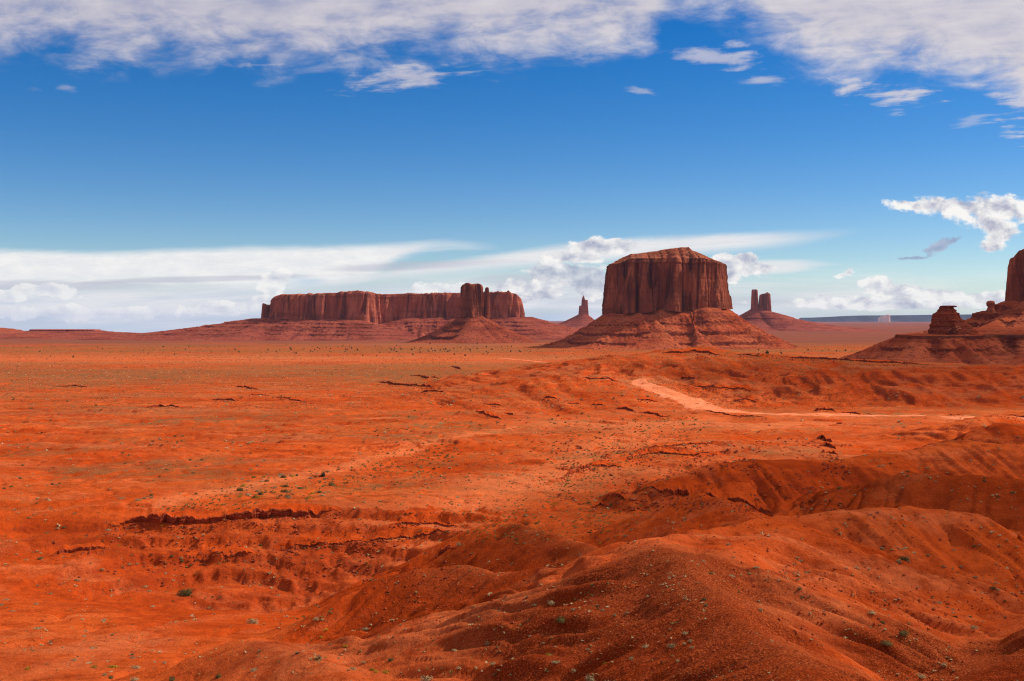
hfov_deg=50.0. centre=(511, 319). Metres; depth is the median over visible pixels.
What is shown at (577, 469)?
rock ledge
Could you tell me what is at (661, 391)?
road
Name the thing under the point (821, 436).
rock ledge
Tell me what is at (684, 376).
rock ledge
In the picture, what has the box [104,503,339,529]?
rock ledge
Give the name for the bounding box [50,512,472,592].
rubble
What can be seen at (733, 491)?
rock ledge
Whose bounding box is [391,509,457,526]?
rock ledge
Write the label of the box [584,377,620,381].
rock ledge
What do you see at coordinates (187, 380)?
pale grass
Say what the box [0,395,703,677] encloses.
desert grass
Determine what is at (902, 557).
dark shrub
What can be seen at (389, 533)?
rock ledge
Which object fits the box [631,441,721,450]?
rock ledge
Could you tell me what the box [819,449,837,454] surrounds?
rock ledge
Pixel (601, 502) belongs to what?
rock ledge
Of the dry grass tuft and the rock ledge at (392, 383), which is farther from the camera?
the rock ledge at (392, 383)
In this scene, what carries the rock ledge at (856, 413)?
on the ground at (936, 395)
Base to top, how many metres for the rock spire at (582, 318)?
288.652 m
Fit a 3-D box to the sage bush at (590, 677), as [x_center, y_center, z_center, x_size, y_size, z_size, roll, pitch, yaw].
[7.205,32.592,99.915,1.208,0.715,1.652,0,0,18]
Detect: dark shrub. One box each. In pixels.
[177,587,192,596]
[555,616,564,622]
[881,639,892,645]
[899,629,909,635]
[900,555,910,559]
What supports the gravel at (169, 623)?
on the ground at (936, 395)
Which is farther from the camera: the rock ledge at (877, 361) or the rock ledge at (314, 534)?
the rock ledge at (877, 361)
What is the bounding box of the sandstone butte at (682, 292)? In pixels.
[540,247,797,349]
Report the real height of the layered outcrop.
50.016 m
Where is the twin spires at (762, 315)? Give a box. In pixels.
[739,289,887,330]
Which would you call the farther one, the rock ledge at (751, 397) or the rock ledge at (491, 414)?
the rock ledge at (751, 397)
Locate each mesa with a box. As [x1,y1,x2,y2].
[0,329,137,339]
[78,290,578,340]
[799,314,971,321]
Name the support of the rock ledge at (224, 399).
on the ground at (936, 395)
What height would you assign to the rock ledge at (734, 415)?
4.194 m
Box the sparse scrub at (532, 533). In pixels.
[0,391,1023,680]
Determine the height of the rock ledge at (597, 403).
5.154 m
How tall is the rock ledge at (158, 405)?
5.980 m
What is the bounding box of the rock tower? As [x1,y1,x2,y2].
[408,283,537,342]
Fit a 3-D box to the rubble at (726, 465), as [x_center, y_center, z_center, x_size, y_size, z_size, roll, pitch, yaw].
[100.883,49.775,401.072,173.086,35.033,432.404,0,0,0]
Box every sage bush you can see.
[247,617,258,623]
[420,675,433,680]
[584,674,594,680]
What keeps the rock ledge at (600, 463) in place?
on the ground at (936, 395)
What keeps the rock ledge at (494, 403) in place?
on the ground at (936, 395)
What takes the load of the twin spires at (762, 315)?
on the ground at (936, 395)
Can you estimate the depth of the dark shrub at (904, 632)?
120.76 m
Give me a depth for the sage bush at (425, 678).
113.35 m
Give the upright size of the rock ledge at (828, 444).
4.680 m
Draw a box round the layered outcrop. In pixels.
[928,305,978,334]
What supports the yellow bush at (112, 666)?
on the ground at (936, 395)
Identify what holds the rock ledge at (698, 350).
on the ground at (936, 395)
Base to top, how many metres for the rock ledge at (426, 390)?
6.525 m
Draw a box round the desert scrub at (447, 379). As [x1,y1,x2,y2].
[0,346,894,409]
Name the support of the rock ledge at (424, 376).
on the ground at (936, 395)
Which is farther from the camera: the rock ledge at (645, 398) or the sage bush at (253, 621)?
the rock ledge at (645, 398)
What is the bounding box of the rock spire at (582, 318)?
[559,295,593,328]
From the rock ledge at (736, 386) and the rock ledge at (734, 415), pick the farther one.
the rock ledge at (736, 386)
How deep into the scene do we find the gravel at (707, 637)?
138.32 m
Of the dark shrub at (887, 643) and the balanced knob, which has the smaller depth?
the dark shrub at (887, 643)
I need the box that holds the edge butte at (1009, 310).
[909,249,1023,333]
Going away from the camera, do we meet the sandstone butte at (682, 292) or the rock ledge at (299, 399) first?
the rock ledge at (299, 399)
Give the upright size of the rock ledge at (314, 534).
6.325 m
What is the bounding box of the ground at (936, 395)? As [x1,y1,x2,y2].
[0,321,1023,680]
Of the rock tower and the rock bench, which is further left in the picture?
the rock tower
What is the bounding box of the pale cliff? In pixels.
[878,315,890,321]
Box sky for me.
[0,0,1023,332]
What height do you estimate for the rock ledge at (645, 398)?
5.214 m
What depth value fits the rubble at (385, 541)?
323.56 m
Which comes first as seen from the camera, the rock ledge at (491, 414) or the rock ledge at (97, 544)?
the rock ledge at (97, 544)
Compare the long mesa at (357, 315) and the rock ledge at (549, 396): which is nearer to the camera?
the rock ledge at (549, 396)
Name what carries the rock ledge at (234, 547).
on the ground at (936, 395)
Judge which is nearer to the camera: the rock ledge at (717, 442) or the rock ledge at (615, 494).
the rock ledge at (615, 494)
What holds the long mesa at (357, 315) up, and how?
on the ground at (936, 395)
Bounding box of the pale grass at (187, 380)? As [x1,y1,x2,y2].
[11,355,392,396]
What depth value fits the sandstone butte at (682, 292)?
3120.12 m
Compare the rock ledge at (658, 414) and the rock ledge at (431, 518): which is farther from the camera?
the rock ledge at (658, 414)
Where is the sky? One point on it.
(165, 165)
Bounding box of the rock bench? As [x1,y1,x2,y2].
[841,327,1023,364]
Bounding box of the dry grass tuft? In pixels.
[313,655,323,659]
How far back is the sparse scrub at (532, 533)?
256.99 m
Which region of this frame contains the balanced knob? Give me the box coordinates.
[986,301,995,312]
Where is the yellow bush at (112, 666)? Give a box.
[104,664,118,667]
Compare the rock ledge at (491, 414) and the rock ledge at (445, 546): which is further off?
the rock ledge at (491, 414)
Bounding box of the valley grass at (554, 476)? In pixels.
[358,415,704,543]
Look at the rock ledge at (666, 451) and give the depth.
501.59 m
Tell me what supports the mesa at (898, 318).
on the ground at (936, 395)
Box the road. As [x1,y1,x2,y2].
[632,378,1023,419]
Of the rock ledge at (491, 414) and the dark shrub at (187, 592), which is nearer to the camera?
the dark shrub at (187, 592)
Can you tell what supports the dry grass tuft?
on the ground at (936, 395)
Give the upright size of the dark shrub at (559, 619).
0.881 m
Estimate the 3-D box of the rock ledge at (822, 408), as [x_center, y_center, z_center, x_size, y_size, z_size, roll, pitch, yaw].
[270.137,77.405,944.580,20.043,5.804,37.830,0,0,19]
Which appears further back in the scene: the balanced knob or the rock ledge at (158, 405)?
the balanced knob
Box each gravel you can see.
[0,562,357,680]
[358,511,1023,680]
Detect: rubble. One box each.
[49,352,1022,562]
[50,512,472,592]
[555,437,852,511]
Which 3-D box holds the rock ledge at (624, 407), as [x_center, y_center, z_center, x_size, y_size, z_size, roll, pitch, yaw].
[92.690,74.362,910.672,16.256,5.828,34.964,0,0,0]
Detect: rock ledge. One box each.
[50,539,109,555]
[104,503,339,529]
[138,404,195,407]
[186,539,256,562]
[210,398,236,400]
[273,525,376,550]
[276,396,312,401]
[348,525,455,542]
[378,381,432,386]
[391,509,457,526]
[412,374,438,378]
[420,389,445,392]
[438,541,451,555]
[476,410,501,418]
[483,402,501,405]
[544,395,556,398]
[563,464,592,477]
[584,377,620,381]
[589,500,610,507]
[590,460,625,467]
[592,401,603,404]
[605,491,626,499]
[616,406,634,411]
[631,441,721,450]
[636,397,657,401]
[638,446,729,455]
[640,411,668,416]
[640,476,771,514]
[664,348,721,355]
[680,374,698,380]
[682,382,757,390]
[706,410,766,417]
[733,395,756,401]
[779,356,934,364]
[812,434,832,441]
[813,407,836,411]
[819,441,836,448]
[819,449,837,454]
[841,411,871,414]
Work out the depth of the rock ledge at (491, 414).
843.91 m
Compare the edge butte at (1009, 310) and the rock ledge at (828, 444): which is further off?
the edge butte at (1009, 310)
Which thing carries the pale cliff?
on the ground at (936, 395)
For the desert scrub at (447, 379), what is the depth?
1234.16 m
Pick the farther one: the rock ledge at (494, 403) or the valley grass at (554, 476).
the rock ledge at (494, 403)
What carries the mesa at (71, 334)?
on the ground at (936, 395)

